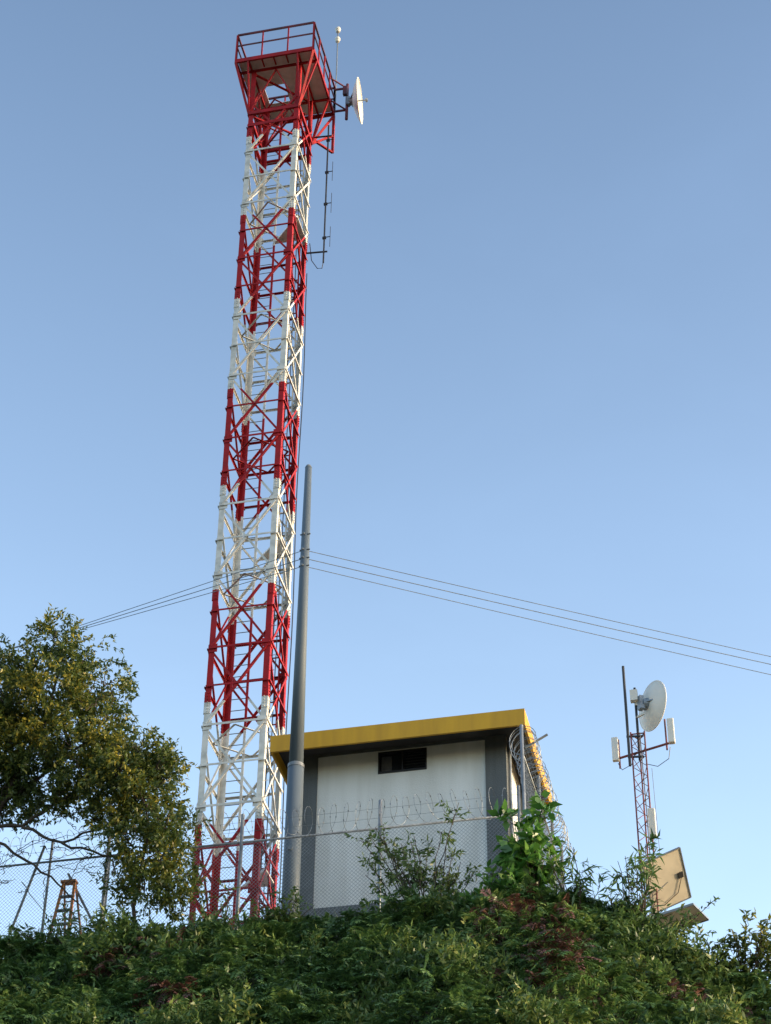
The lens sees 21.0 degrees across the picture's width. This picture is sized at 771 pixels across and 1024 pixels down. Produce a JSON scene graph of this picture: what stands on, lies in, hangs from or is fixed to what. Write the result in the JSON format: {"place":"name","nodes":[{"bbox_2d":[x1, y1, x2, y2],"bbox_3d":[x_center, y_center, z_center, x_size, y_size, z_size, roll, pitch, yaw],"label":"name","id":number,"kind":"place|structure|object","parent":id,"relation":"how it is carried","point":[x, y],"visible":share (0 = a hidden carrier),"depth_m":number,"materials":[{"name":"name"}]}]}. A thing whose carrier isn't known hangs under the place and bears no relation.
{"place":"outdoors","nodes":[
{"label":"outdoors","id":0,"kind":"place"},
{"bbox_2d":[0,917,770,1023],"bbox_3d":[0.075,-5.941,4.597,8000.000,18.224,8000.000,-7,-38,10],"label":"hillside ground","id":1,"kind":"structure","parent":0,"point":[763,1019],"depth_m":32.93,"materials":[{"name":"soil"}]},
{"bbox_2d":[4,900,116,961],"bbox_3d":[-5.759,7.574,36.773,2.354,1.299,1.271,-7,-38,10],"label":"leafy shrub","id":2,"kind":"object","parent":1,"relation":"on","point":[48,939],"visible":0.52,"depth_m":36.70,"materials":[{"name":"green plant"}]},
{"bbox_2d":[49,879,81,936],"bbox_3d":[-5.869,7.914,38.582,0.531,2.194,1.191,-11,-39,15],"label":"stepladder","id":3,"kind":"object","parent":1,"relation":"on","point":[73,883],"visible":0.37,"depth_m":38.86,"materials":[{"name":"wood"}]},
{"bbox_2d":[0,602,212,923],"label":"tree","id":4,"kind":"object","parent":1,"relation":"on","point":[127,770],"visible":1,"depth_m":38.33,"materials":[{"name":"green plant"}]},
{"bbox_2d":[197,877,242,930],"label":"leafy shrub","id":5,"kind":"object","parent":1,"relation":"on","point":[225,916],"visible":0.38,"depth_m":36.85,"materials":[{"name":"green plant"}]},
{"bbox_2d":[0,785,521,937],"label":"chain link fence","id":6,"kind":"object","parent":1,"relation":"on","point":[107,864],"visible":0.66,"depth_m":38.19,"materials":[{"name":"metal"}]},
{"bbox_2d":[234,886,314,938],"bbox_3d":[-2.010,7.041,36.050,1.636,1.170,1.068,-7,-38,10],"label":"leafy shrub","id":7,"kind":"object","parent":1,"relation":"on","point":[292,913],"visible":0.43,"depth_m":35.90,"materials":[{"name":"green plant"}]},
{"bbox_2d":[281,464,311,917],"bbox_3d":[-1.704,3.817,40.715,0.350,12.160,0.365,-7,-38,10],"label":"utility pole","id":8,"kind":"object","parent":1,"relation":"on","point":[295,782],"visible":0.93,"depth_m":40.41,"materials":[{"name":"grey metal"}]},
{"bbox_2d":[4,551,770,674],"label":"overhead power lines","id":9,"kind":"object","parent":8,"relation":"attached to","point":[41,639],"visible":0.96,"depth_m":44.05,"materials":[{"name":"metal"}]},
{"bbox_2d":[0,875,770,1023],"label":"hillside vegetation","id":10,"kind":"object","parent":1,"relation":"on","point":[421,970],"visible":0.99,"depth_m":33.02,"materials":[{"name":"green plant"}]},
{"bbox_2d":[343,800,486,924],"bbox_3d":[0.507,6.314,36.152,2.530,2.489,1.335,-7,-38,10],"label":"sparse shrub","id":11,"kind":"object","parent":1,"relation":"on","point":[448,879],"visible":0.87,"depth_m":36.20,"materials":[{"name":"green plant"}]},
{"bbox_2d":[378,890,464,934],"bbox_3d":[0.685,6.926,35.425,1.559,1.038,1.173,-7,-38,10],"label":"leafy shrub","id":12,"kind":"object","parent":1,"relation":"on","point":[398,909],"visible":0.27,"depth_m":35.33,"materials":[{"name":"green plant"}]},
{"bbox_2d":[459,858,522,910],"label":"broadleaf shrub","id":13,"kind":"object","parent":1,"relation":"on","point":[487,882],"visible":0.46,"depth_m":35.27,"materials":[{"name":"green plant"}]},
{"bbox_2d":[486,790,566,919],"bbox_3d":[2.451,5.980,35.606,1.376,2.384,1.424,-7,-38,10],"label":"broadleaf shrub","id":14,"kind":"object","parent":1,"relation":"on","point":[524,852],"visible":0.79,"depth_m":35.54,"materials":[{"name":"green plant"}]},
{"bbox_2d":[509,724,573,893],"bbox_3d":[3.031,7.254,39.173,0.594,4.831,4.814,-7,-38,10],"label":"chain link fence","id":15,"kind":"object","parent":1,"relation":"on","point":[524,767],"visible":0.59,"depth_m":39.31,"materials":[{"name":"metal"}]},
{"bbox_2d":[539,840,606,910],"bbox_3d":[3.107,6.386,35.096,1.212,2.126,1.308,10,-39,-12],"label":"bamboo shrub","id":16,"kind":"object","parent":1,"relation":"on","point":[577,882],"visible":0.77,"depth_m":35.03,"materials":[{"name":"green plant"}]},
{"bbox_2d":[598,828,668,932],"bbox_3d":[4.129,6.498,34.744,1.253,2.338,1.397,23,-43,-26],"label":"bamboo shrub","id":17,"kind":"object","parent":1,"relation":"on","point":[644,879],"visible":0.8,"depth_m":34.77,"materials":[{"name":"green plant"}]},
{"bbox_2d":[611,666,681,933],"bbox_3d":[5.511,7.834,41.752,1.437,11.220,0.725,-25,-45,29],"label":"antenna mast","id":18,"kind":"object","parent":1,"relation":"on","point":[650,821],"visible":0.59,"depth_m":43.63,"materials":[{"name":"red metal"}]},
{"bbox_2d":[629,680,666,731],"bbox_3d":[5.504,4.090,44.516,0.525,1.132,1.132,16,-40,-19],"label":"dish antenna","id":19,"kind":"object","parent":18,"relation":"attached to","point":[650,703],"visible":1,"depth_m":44.40,"materials":[{"name":"metal"}]},
{"bbox_2d":[643,847,691,912],"bbox_3d":[5.645,7.404,41.832,0.871,1.066,1.191,-7,-38,10],"label":"solar panel","id":20,"kind":"object","parent":18,"relation":"attached to","point":[675,890],"visible":0.7,"depth_m":41.86,"materials":[{"name":"glass"}]},
{"bbox_2d":[656,903,708,929],"bbox_3d":[5.481,8.090,40.956,1.574,0.285,0.920,-17,-41,22],"label":"solar panel","id":21,"kind":"object","parent":18,"relation":"attached to","point":[693,908],"visible":0.31,"depth_m":40.69,"materials":[{"name":"glass"}]},
{"bbox_2d":[648,896,728,952],"bbox_3d":[4.653,6.991,34.502,2.149,1.290,1.201,-7,-38,10],"label":"leafy shrub","id":22,"kind":"object","parent":1,"relation":"on","point":[688,925],"visible":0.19,"depth_m":34.45,"materials":[{"name":"green plant"}]},
{"bbox_2d":[692,908,770,1007],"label":"leafy shrub","id":23,"kind":"object","parent":1,"relation":"on","point":[763,948],"visible":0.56,"depth_m":33.70,"materials":[{"name":"green plant"}]},
{"bbox_2d":[0,0,770,1010],"label":"sky","id":24,"kind":"structure","parent":0,"point":[537,369],"materials":[{"name":"blue"}]},
{"bbox_2d":[381,756,391,771],"bbox_3d":[0.023,5.052,41.621,0.210,0.370,0.004,-7,-38,10],"label":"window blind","id":25,"kind":"object","parent":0,"point":[386,763],"depth_m":41.63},
{"bbox_2d":[279,726,544,799],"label":"soffit","id":26,"kind":"structure","parent":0,"point":[403,742],"depth_m":41.64,"materials":[{"name":"grey paint"}]},
{"bbox_3d":[0.584,5.220,42.525,5.040,0.001,3.350,-7,-38,10],"label":"roof slab","id":27,"kind":"object","parent":26,"relation":"on","visible":0},
{"bbox_2d":[270,708,551,810],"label":"fascia","id":28,"kind":"structure","parent":27,"relation":"attached to","point":[416,728],"depth_m":41.10,"materials":[{"name":"yellow paint"}]},
{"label":"yard pavement","id":29,"kind":"structure","parent":0,"visible":0},
{"bbox_2d":[189,21,335,928],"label":"communications tower","id":30,"kind":"structure","parent":29,"relation":"on","point":[299,74],"depth_m":50.86,"materials":[{"name":"metal"}]},
{"bbox_2d":[306,125,333,268],"bbox_3d":[-1.785,-8.677,57.117,0.650,5.607,0.050,-7,-38,10],"label":"dipole array antenna","id":31,"kind":"object","parent":30,"relation":"attached to","point":[324,237],"visible":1,"depth_m":56.93,"materials":[{"name":"grey metal"}]},
{"bbox_2d":[335,27,340,109],"bbox_3d":[-1.437,-13.039,61.214,0.170,3.714,0.170,-7,-38,10],"label":"beacon light mast","id":32,"kind":"object","parent":30,"relation":"attached to","point":[337,30],"visible":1,"depth_m":61.83,"materials":[{"name":"metal"}]},
{"bbox_2d":[330,77,367,123],"bbox_3d":[-0.973,-11.817,60.160,0.986,1.500,1.275,-16,-41,21],"label":"microwave dish","id":33,"kind":"object","parent":30,"relation":"attached to","point":[354,101],"visible":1,"depth_m":59.99,"materials":[{"name":"metal"}]},
{"bbox_2d":[299,734,522,935],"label":"columns and plinth","id":34,"kind":"structure","parent":29,"relation":"on","point":[496,764],"depth_m":40.88,"materials":[{"name":"grey paint"}]},
{"bbox_2d":[313,740,519,908],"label":"walls","id":35,"kind":"structure","parent":34,"relation":"on","point":[351,780],"depth_m":40.85,"materials":[{"name":"white paint"}]},
{"bbox_2d":[378,747,426,773],"bbox_3d":[0.345,4.980,41.523,0.990,0.490,0.095,-7,-38,10],"label":"window frame","id":36,"kind":"object","parent":35,"relation":"attached to","point":[397,752],"visible":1,"depth_m":41.55,"materials":[{"name":"black metal"}]},
{"bbox_2d":[380,752,424,771],"bbox_3d":[0.362,5.026,41.583,0.990,0.470,0.050,-7,-38,10],"label":"window glass","id":37,"kind":"object","parent":36,"relation":"in","point":[396,762],"visible":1,"depth_m":41.60,"materials":[{"name":"black glass"}]},
{"bbox_2d":[508,734,547,835],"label":"conduits","id":38,"kind":"object","parent":29,"relation":"on","point":[510,773],"visible":0.32,"depth_m":40.91,"materials":[{"name":"metal"}]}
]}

